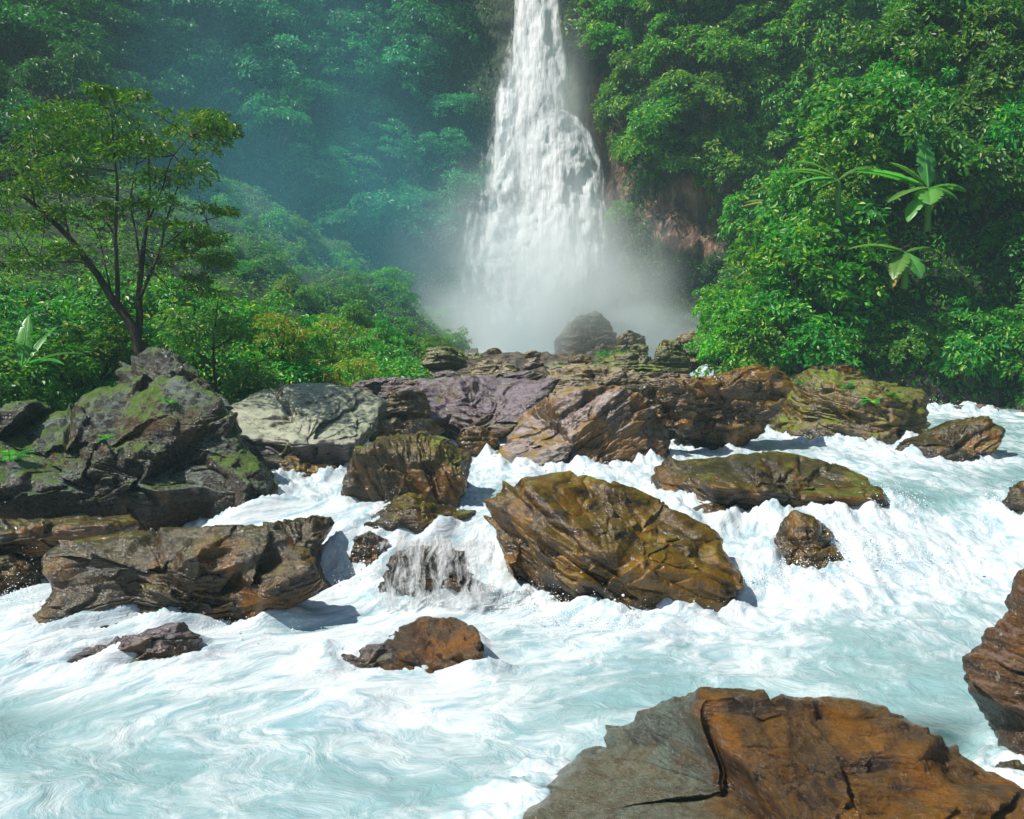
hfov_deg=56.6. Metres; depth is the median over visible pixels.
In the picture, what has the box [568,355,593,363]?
stone
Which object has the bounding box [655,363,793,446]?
boulder
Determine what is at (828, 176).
banana plant
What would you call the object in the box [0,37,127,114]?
tree
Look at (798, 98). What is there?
cliff shrub
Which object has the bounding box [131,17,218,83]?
tree
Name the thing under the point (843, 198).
cliff shrub
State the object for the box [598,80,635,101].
cliff shrub
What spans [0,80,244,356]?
spreading tree
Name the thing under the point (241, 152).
tree
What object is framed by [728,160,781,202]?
cliff shrub
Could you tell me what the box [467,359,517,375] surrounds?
boulder
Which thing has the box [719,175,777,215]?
cliff shrub
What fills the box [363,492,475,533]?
boulder
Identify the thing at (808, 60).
cliff shrub
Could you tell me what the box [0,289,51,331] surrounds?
shrub
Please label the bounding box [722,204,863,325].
bank shrub
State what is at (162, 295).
shrub
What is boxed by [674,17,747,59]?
cliff shrub
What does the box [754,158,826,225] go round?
bank shrub
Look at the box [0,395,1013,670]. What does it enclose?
spray droplets
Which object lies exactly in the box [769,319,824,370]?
bank shrub
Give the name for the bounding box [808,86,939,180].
bank shrub
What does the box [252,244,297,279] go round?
slope shrub
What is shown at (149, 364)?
boulder
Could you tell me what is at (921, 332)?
bank shrub
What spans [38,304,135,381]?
shrub
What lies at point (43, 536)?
boulder
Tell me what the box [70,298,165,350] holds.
shrub
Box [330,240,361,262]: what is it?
slope shrub
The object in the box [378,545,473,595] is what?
boulder
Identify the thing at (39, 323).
shrub
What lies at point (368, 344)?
shrub
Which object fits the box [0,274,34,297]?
shrub
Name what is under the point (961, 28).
bank shrub
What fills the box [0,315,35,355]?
shrub
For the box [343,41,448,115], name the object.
tree
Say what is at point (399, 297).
slope shrub
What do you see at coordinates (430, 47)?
tree
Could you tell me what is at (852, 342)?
bank shrub
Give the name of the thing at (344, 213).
tree
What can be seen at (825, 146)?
bank shrub
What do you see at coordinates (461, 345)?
slope shrub
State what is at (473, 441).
boulder
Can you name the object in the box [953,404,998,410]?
boulder
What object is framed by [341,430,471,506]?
boulder
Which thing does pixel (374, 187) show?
tree
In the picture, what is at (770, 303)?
bank shrub
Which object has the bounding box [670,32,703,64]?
cliff shrub
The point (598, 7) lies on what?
cliff shrub
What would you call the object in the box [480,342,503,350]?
slope shrub
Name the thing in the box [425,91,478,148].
tree
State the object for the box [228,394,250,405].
shrub
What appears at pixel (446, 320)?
slope shrub
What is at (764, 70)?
cliff shrub
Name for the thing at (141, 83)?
tree
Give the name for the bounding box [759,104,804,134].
cliff shrub
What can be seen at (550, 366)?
stone
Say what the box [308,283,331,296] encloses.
slope shrub
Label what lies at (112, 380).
bank undergrowth
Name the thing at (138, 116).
tree
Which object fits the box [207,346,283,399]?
shrub
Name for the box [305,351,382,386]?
shrub
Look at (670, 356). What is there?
boulder
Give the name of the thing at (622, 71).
cliff shrub
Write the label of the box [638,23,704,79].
cliff shrub
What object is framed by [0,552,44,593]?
boulder
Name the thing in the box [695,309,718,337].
bank shrub
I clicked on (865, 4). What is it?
bank shrub
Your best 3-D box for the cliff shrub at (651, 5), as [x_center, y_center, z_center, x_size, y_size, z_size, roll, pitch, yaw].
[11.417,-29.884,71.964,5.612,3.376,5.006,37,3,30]
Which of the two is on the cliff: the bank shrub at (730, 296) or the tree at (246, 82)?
the tree at (246, 82)
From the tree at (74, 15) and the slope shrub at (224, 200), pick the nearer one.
the slope shrub at (224, 200)
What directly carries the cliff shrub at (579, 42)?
on the cliff
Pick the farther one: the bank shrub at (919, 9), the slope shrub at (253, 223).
the slope shrub at (253, 223)
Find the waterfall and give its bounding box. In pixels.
[465,0,604,326]
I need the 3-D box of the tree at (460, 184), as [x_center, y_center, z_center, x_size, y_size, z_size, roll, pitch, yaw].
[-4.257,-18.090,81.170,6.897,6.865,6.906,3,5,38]
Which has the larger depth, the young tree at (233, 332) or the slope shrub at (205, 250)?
the slope shrub at (205, 250)
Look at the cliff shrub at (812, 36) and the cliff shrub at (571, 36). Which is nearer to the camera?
the cliff shrub at (812, 36)
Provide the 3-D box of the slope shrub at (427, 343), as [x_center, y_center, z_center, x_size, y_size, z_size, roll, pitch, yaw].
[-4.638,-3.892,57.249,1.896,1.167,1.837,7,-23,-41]
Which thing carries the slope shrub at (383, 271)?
on the ground at (886, 374)
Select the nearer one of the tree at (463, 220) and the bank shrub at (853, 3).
the bank shrub at (853, 3)
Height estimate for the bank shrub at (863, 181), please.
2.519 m
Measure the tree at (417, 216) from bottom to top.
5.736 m
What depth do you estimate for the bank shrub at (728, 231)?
66.02 m
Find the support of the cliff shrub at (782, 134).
on the cliff
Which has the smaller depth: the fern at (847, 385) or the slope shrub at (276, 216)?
the fern at (847, 385)
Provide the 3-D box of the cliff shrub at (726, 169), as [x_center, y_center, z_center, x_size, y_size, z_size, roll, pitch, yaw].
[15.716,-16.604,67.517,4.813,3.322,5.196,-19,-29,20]
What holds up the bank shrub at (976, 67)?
on the ground at (886, 374)
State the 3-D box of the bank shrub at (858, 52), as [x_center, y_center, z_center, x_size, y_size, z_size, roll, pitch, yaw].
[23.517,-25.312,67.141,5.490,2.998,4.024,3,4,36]
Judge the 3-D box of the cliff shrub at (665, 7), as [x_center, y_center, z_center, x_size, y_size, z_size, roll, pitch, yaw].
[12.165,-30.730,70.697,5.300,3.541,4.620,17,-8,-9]
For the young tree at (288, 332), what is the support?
on the ground at (886, 374)
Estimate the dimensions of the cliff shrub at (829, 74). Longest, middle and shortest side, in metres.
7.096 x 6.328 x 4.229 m
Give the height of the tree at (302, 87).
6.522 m
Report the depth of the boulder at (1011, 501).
18.09 m
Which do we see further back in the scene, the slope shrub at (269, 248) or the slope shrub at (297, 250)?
the slope shrub at (297, 250)
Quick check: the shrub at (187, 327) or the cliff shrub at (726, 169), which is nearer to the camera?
the shrub at (187, 327)
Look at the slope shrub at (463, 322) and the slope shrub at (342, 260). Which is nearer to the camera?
the slope shrub at (342, 260)
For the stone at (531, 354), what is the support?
on the ground at (886, 374)
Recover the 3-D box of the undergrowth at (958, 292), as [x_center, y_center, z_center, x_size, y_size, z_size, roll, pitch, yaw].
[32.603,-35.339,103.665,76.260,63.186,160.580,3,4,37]
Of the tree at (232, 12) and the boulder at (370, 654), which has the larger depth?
the tree at (232, 12)
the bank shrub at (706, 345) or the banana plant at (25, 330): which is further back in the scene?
the bank shrub at (706, 345)
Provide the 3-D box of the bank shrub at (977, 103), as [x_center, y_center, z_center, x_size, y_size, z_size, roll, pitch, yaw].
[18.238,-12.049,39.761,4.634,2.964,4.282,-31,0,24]
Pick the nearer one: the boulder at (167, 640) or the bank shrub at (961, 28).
the boulder at (167, 640)
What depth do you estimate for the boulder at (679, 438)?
25.45 m
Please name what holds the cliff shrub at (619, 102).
on the cliff
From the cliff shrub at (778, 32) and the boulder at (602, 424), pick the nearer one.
the boulder at (602, 424)
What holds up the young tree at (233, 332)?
on the ground at (886, 374)
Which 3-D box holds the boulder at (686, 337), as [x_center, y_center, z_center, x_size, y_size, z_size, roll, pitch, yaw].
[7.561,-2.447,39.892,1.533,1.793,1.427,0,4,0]
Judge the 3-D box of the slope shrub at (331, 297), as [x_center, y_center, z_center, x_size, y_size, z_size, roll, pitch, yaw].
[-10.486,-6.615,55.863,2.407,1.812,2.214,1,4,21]
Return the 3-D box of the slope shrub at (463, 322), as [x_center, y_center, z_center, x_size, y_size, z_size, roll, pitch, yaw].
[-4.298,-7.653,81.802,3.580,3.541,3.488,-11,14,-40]
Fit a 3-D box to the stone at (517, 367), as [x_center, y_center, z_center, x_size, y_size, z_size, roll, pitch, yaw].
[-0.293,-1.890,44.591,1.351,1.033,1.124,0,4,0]
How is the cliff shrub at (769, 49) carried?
on the cliff
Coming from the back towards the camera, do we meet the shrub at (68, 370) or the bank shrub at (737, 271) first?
the bank shrub at (737, 271)
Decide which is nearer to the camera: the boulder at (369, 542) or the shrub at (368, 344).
the boulder at (369, 542)
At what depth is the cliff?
79.02 m
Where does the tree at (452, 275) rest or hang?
on the cliff
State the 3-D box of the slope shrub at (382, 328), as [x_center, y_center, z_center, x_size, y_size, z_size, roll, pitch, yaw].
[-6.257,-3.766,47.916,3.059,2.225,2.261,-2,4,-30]
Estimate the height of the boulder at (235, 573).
2.480 m
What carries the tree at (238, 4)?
on the cliff
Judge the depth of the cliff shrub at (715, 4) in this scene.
68.73 m
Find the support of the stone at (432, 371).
on the ground at (886, 374)
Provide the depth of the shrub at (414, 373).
30.84 m
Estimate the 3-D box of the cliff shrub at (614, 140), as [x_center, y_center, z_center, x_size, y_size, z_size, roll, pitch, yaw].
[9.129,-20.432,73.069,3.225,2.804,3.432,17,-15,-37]
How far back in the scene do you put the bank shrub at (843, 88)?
39.62 m
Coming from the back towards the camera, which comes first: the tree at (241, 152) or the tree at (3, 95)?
the tree at (241, 152)
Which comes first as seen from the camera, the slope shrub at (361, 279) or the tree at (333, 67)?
the slope shrub at (361, 279)
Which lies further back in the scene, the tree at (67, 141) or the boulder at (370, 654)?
the tree at (67, 141)
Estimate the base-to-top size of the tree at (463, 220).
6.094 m
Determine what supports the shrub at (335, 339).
on the ground at (886, 374)
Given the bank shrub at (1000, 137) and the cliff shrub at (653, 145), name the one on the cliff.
the cliff shrub at (653, 145)
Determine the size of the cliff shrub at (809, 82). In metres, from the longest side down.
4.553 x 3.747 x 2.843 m
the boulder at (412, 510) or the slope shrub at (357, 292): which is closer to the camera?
the boulder at (412, 510)
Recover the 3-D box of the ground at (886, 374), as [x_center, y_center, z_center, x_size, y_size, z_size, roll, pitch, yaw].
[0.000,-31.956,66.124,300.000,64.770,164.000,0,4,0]
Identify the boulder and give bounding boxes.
[0,375,278,531]
[0,400,50,438]
[0,514,138,557]
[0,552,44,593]
[33,524,323,628]
[67,622,202,662]
[115,347,241,433]
[231,383,386,467]
[261,455,336,476]
[263,515,334,591]
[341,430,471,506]
[341,643,394,667]
[349,531,389,566]
[351,377,427,399]
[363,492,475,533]
[369,418,404,441]
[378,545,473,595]
[379,616,483,673]
[385,375,559,439]
[386,388,430,425]
[401,419,444,435]
[420,346,467,371]
[430,370,460,377]
[455,426,499,455]
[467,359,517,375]
[479,371,542,380]
[483,470,743,611]
[495,385,670,466]
[523,687,1023,818]
[546,362,649,394]
[554,311,616,354]
[600,351,664,377]
[612,330,648,355]
[623,382,659,405]
[646,373,690,387]
[650,451,889,510]
[653,339,690,373]
[654,379,697,430]
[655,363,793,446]
[673,432,723,449]
[675,330,707,372]
[693,502,725,513]
[769,369,930,444]
[774,510,843,569]
[790,363,867,378]
[895,416,1005,461]
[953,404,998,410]
[962,569,1023,754]
[995,759,1023,770]
[1002,480,1023,514]
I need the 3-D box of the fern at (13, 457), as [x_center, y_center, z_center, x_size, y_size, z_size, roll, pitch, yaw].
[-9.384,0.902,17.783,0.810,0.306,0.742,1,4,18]
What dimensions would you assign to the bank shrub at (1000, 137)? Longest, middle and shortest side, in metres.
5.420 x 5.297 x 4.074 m
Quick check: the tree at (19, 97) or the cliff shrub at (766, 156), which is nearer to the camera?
the tree at (19, 97)
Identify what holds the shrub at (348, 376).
on the ground at (886, 374)
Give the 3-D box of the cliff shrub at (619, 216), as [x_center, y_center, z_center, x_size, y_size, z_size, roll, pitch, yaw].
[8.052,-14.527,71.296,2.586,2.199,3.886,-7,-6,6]
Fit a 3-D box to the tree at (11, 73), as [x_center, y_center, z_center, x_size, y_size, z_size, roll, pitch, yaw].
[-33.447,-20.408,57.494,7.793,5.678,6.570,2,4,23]
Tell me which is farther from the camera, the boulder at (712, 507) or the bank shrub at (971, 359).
the bank shrub at (971, 359)
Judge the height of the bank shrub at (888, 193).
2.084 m
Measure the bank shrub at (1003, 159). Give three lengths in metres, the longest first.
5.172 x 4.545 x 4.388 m
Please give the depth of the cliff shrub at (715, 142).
67.33 m
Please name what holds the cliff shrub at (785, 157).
on the cliff
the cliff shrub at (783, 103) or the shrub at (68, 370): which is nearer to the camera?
the shrub at (68, 370)
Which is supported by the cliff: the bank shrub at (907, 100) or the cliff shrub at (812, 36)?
the cliff shrub at (812, 36)
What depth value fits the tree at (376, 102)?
81.50 m
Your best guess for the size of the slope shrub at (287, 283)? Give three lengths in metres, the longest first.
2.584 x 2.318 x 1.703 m
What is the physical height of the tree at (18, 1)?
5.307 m
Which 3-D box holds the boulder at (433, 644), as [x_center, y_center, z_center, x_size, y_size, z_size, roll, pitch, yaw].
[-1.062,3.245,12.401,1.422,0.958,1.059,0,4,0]
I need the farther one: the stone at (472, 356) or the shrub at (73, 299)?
the stone at (472, 356)
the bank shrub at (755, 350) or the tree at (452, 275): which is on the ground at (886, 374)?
the bank shrub at (755, 350)
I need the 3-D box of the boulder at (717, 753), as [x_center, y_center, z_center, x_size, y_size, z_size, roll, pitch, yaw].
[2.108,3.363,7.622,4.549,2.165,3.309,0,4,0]
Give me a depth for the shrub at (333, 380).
29.65 m
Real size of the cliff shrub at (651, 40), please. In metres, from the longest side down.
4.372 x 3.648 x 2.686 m
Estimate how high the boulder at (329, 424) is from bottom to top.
2.524 m
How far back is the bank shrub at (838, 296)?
36.24 m
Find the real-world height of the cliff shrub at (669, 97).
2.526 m
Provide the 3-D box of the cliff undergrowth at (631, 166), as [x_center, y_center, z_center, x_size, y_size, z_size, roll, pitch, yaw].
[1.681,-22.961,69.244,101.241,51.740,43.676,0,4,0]
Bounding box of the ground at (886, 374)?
[0,0,1023,438]
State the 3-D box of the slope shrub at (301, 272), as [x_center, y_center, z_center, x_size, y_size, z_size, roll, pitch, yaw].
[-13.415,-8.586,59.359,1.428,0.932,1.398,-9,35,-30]
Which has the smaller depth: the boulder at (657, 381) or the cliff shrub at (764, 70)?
the boulder at (657, 381)
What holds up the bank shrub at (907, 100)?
on the ground at (886, 374)
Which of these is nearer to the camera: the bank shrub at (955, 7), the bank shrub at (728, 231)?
the bank shrub at (955, 7)
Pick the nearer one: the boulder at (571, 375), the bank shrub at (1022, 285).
the boulder at (571, 375)
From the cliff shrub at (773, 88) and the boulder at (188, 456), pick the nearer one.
the boulder at (188, 456)
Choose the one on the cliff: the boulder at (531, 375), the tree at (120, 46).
the tree at (120, 46)
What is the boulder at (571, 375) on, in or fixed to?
on the ground at (886, 374)
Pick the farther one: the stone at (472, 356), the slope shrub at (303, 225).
the slope shrub at (303, 225)
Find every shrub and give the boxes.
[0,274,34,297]
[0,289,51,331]
[0,301,102,363]
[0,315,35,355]
[0,328,104,392]
[0,343,76,413]
[9,283,75,320]
[9,291,113,342]
[29,286,151,364]
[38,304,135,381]
[49,268,154,312]
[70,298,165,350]
[93,268,215,322]
[126,316,207,351]
[147,331,243,389]
[152,296,259,358]
[169,286,255,327]
[192,340,266,399]
[196,245,236,271]
[198,290,309,357]
[207,233,247,257]
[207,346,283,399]
[210,176,238,197]
[210,192,239,209]
[220,259,263,273]
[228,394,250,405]
[230,294,292,330]
[235,213,262,232]
[241,314,327,362]
[245,346,350,390]
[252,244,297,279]
[258,207,296,237]
[262,244,281,253]
[272,273,311,302]
[285,213,323,239]
[285,359,355,386]
[286,237,309,260]
[289,281,322,309]
[292,264,307,277]
[300,313,380,364]
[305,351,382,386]
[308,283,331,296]
[309,281,354,306]
[326,250,360,271]
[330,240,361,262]
[331,283,374,311]
[333,292,375,329]
[333,334,409,362]
[336,265,369,290]
[336,369,396,386]
[355,346,413,378]
[364,312,415,347]
[368,266,416,292]
[376,358,434,379]
[383,280,421,308]
[392,356,426,377]
[402,321,416,332]
[421,335,451,348]
[424,305,454,326]
[441,326,471,352]
[449,304,474,332]
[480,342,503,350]
[556,0,622,52]
[562,23,598,60]
[570,13,625,61]
[573,0,624,53]
[581,20,641,60]
[588,75,644,133]
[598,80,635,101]
[603,200,635,231]
[604,34,670,94]
[605,126,640,162]
[607,0,644,12]
[609,109,681,169]
[626,98,688,143]
[630,0,679,31]
[638,0,679,14]
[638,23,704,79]
[641,147,701,179]
[642,22,685,59]
[644,90,704,139]
[646,66,723,114]
[648,8,679,37]
[654,82,695,114]
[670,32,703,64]
[670,45,712,73]
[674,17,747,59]
[677,123,742,173]
[681,327,751,366]
[682,70,754,133]
[686,112,761,156]
[691,279,758,319]
[691,281,765,344]
[691,316,782,377]
[693,148,726,189]
[695,0,734,23]
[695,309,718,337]
[697,33,761,77]
[700,147,768,202]
[706,187,777,258]
[706,241,767,295]
[707,299,784,370]
[709,119,778,156]
[710,212,758,241]
[712,125,765,155]
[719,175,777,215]
[719,185,766,232]
[721,264,829,341]
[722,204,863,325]
[724,4,757,31]
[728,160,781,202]
[734,28,785,67]
[734,322,793,367]
[736,0,784,24]
[738,54,790,96]
[743,148,785,172]
[744,14,806,67]
[745,69,810,125]
[750,196,890,298]
[754,79,817,124]
[754,95,816,130]
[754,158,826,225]
[756,242,891,329]
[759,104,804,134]
[759,117,814,156]
[762,311,877,372]
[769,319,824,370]
[772,67,821,95]
[773,138,818,169]
[776,50,849,92]
[778,71,926,146]
[782,0,839,27]
[784,25,850,57]
[786,106,899,201]
[787,36,865,89]
[787,185,815,215]
[789,0,868,64]
[801,320,862,364]
[805,26,876,73]
[807,151,886,205]
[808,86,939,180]
[812,65,861,96]
[815,0,877,29]
[816,185,860,215]
[822,325,886,364]
[837,8,969,90]
[847,71,977,162]
[851,0,899,51]
[857,101,999,207]
[859,37,940,103]
[869,164,935,208]
[873,313,957,364]
[881,0,982,46]
[911,77,1004,142]
[912,40,959,108]
[919,121,1023,230]
[923,295,1010,386]
[926,0,1023,73]
[940,0,989,16]
[946,86,1023,200]
[950,15,1023,100]
[955,0,1022,48]
[957,292,1023,386]
[975,210,1023,283]
[976,61,1023,156]
[995,60,1023,122]
[1006,125,1023,202]
[1010,250,1023,291]
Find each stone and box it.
[427,368,443,376]
[464,348,478,354]
[465,352,482,360]
[487,348,501,354]
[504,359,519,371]
[522,357,544,369]
[523,350,540,358]
[544,361,566,372]
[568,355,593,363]
[630,344,648,354]
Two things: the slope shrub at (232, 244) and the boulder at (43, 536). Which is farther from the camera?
the slope shrub at (232, 244)
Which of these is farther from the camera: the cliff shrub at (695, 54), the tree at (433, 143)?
the tree at (433, 143)
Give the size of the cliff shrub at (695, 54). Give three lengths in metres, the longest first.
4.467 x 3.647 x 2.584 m
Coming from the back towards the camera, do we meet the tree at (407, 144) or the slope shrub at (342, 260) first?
the tree at (407, 144)
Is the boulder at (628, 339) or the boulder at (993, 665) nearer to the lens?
the boulder at (993, 665)
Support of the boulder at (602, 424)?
on the ground at (886, 374)
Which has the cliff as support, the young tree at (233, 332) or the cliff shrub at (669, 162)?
the cliff shrub at (669, 162)
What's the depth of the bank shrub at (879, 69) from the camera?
39.84 m
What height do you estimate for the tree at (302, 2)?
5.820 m
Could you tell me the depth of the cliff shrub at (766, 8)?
67.47 m
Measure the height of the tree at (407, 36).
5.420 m
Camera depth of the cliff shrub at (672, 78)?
66.88 m
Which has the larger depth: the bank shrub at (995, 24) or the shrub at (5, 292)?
the bank shrub at (995, 24)
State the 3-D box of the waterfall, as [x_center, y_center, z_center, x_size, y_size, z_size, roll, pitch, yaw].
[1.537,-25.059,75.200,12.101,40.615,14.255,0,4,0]
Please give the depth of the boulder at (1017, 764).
8.63 m
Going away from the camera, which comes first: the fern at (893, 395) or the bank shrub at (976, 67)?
the fern at (893, 395)
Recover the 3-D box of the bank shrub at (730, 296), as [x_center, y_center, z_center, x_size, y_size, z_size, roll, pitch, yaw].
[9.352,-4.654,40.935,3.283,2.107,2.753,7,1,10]
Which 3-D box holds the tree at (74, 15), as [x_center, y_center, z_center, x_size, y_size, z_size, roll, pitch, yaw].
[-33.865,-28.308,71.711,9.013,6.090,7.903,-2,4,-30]
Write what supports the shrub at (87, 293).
on the ground at (886, 374)
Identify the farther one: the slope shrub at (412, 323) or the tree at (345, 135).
the tree at (345, 135)
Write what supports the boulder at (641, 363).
on the ground at (886, 374)
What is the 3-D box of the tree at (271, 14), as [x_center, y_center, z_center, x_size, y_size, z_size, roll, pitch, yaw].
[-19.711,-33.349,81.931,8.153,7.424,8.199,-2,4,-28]
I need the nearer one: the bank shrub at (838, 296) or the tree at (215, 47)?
the bank shrub at (838, 296)
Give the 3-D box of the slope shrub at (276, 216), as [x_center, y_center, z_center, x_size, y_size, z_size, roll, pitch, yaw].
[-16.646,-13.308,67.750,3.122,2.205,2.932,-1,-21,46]
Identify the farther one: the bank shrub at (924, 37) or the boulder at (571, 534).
the bank shrub at (924, 37)
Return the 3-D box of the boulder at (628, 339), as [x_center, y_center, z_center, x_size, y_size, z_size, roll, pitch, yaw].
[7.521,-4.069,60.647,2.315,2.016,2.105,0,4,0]
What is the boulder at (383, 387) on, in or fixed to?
on the ground at (886, 374)
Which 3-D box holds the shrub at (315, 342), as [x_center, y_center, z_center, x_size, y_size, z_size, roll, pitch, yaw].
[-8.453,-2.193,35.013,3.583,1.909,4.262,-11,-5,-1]
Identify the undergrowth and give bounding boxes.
[0,322,358,408]
[7,0,883,353]
[594,1,1023,408]
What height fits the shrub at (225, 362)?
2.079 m
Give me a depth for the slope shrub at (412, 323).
58.51 m
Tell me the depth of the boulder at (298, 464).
20.82 m
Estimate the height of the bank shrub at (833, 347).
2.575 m
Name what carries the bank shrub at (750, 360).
on the ground at (886, 374)
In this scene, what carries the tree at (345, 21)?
on the cliff
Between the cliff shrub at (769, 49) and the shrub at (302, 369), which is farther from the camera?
the cliff shrub at (769, 49)
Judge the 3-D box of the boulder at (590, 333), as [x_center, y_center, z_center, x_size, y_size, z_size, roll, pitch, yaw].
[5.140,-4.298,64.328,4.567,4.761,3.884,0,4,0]
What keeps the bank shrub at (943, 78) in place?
on the ground at (886, 374)
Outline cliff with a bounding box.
[13,0,889,352]
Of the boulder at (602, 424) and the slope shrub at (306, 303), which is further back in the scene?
the slope shrub at (306, 303)
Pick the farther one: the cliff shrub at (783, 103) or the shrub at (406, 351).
the cliff shrub at (783, 103)
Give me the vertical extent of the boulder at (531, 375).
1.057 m
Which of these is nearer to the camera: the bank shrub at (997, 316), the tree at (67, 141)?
the bank shrub at (997, 316)
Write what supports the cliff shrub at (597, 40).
on the cliff
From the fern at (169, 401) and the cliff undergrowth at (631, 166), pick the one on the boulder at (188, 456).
the fern at (169, 401)
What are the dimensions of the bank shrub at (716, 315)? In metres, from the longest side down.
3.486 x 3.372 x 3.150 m
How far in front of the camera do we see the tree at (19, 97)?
55.72 m
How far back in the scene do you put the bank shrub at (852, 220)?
36.66 m
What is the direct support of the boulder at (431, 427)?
on the ground at (886, 374)
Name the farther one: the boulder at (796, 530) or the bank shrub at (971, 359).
the bank shrub at (971, 359)
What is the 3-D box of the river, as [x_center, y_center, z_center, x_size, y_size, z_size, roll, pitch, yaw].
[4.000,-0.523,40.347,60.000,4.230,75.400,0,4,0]
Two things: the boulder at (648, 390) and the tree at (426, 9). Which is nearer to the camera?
the boulder at (648, 390)
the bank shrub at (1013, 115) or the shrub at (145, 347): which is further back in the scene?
the bank shrub at (1013, 115)
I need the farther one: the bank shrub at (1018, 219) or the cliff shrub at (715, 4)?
the cliff shrub at (715, 4)
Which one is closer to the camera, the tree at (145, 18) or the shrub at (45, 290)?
the shrub at (45, 290)
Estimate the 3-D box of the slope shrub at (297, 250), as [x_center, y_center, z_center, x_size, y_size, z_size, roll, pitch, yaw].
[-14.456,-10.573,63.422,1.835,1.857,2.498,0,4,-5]
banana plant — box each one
[0,315,89,386]
[742,192,769,213]
[784,150,871,216]
[847,244,936,288]
[853,131,965,231]
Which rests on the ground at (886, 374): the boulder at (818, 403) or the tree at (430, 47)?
the boulder at (818, 403)
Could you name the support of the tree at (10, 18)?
on the ground at (886, 374)
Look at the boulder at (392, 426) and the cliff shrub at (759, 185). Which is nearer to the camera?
the boulder at (392, 426)
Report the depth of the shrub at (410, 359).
37.27 m
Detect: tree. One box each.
[0,0,55,67]
[0,0,78,35]
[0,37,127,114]
[0,60,44,88]
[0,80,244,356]
[0,85,14,100]
[0,87,44,136]
[0,96,71,175]
[0,98,110,177]
[2,2,115,71]
[22,0,128,40]
[67,68,172,120]
[69,30,166,84]
[75,0,183,45]
[88,106,166,162]
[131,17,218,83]
[135,123,212,173]
[141,51,218,112]
[148,0,283,38]
[159,287,257,393]
[170,113,255,159]
[189,36,248,85]
[213,0,294,43]
[213,87,320,170]
[217,60,295,112]
[227,33,333,98]
[239,0,338,58]
[252,310,326,370]
[261,70,367,125]
[276,0,324,23]
[282,27,391,102]
[304,2,399,67]
[305,201,380,240]
[307,153,419,235]
[320,125,378,161]
[331,83,403,126]
[337,191,448,261]
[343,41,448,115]
[357,117,428,183]
[359,16,430,71]
[384,0,480,58]
[386,184,448,219]
[387,0,437,21]
[398,28,455,88]
[410,127,476,171]
[410,266,477,309]
[420,199,471,269]
[423,156,492,215]
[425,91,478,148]
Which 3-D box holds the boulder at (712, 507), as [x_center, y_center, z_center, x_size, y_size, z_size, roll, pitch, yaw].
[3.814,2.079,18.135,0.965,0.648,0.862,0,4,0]
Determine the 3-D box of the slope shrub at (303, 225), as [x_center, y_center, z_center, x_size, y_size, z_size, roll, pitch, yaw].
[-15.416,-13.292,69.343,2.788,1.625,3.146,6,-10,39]
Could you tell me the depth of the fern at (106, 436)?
17.92 m
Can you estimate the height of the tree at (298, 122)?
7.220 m
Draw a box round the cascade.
[375,534,499,611]
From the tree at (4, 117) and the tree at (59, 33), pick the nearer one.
the tree at (4, 117)
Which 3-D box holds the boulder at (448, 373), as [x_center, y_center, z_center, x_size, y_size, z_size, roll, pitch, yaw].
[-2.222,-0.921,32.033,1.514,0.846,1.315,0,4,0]
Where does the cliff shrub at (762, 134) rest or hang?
on the cliff
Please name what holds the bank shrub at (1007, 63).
on the ground at (886, 374)
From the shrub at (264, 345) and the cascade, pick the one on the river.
the cascade
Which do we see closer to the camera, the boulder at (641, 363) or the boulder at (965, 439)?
the boulder at (965, 439)
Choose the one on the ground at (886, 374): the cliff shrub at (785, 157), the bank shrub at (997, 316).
the bank shrub at (997, 316)
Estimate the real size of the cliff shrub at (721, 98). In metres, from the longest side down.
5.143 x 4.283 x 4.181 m
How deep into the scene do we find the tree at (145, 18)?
73.42 m
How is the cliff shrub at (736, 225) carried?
on the cliff
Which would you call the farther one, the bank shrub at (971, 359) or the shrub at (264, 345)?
the bank shrub at (971, 359)
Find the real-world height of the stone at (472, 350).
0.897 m
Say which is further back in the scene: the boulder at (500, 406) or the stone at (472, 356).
the stone at (472, 356)
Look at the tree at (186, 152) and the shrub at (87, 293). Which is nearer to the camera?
the shrub at (87, 293)
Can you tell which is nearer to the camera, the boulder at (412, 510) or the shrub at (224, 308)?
the boulder at (412, 510)
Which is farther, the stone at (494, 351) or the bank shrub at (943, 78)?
the stone at (494, 351)
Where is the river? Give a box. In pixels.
[0,348,1023,818]
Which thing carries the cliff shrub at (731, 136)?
on the cliff
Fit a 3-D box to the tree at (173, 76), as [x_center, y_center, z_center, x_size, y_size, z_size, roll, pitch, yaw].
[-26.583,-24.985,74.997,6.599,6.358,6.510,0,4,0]
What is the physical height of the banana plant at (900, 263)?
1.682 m
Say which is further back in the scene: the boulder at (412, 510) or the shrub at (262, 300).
the shrub at (262, 300)
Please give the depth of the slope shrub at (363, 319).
51.35 m
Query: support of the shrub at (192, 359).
on the ground at (886, 374)
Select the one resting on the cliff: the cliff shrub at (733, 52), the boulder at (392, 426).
the cliff shrub at (733, 52)
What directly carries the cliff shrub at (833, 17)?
on the cliff
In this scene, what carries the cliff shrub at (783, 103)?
on the cliff
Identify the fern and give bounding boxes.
[0,449,34,460]
[97,435,115,440]
[158,398,177,404]
[839,382,854,388]
[859,397,881,404]
[885,392,902,398]
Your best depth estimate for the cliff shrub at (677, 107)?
67.14 m
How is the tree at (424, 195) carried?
on the cliff
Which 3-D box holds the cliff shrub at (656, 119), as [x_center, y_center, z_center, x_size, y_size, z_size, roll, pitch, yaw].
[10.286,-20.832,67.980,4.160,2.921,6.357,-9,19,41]
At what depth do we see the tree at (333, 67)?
80.71 m

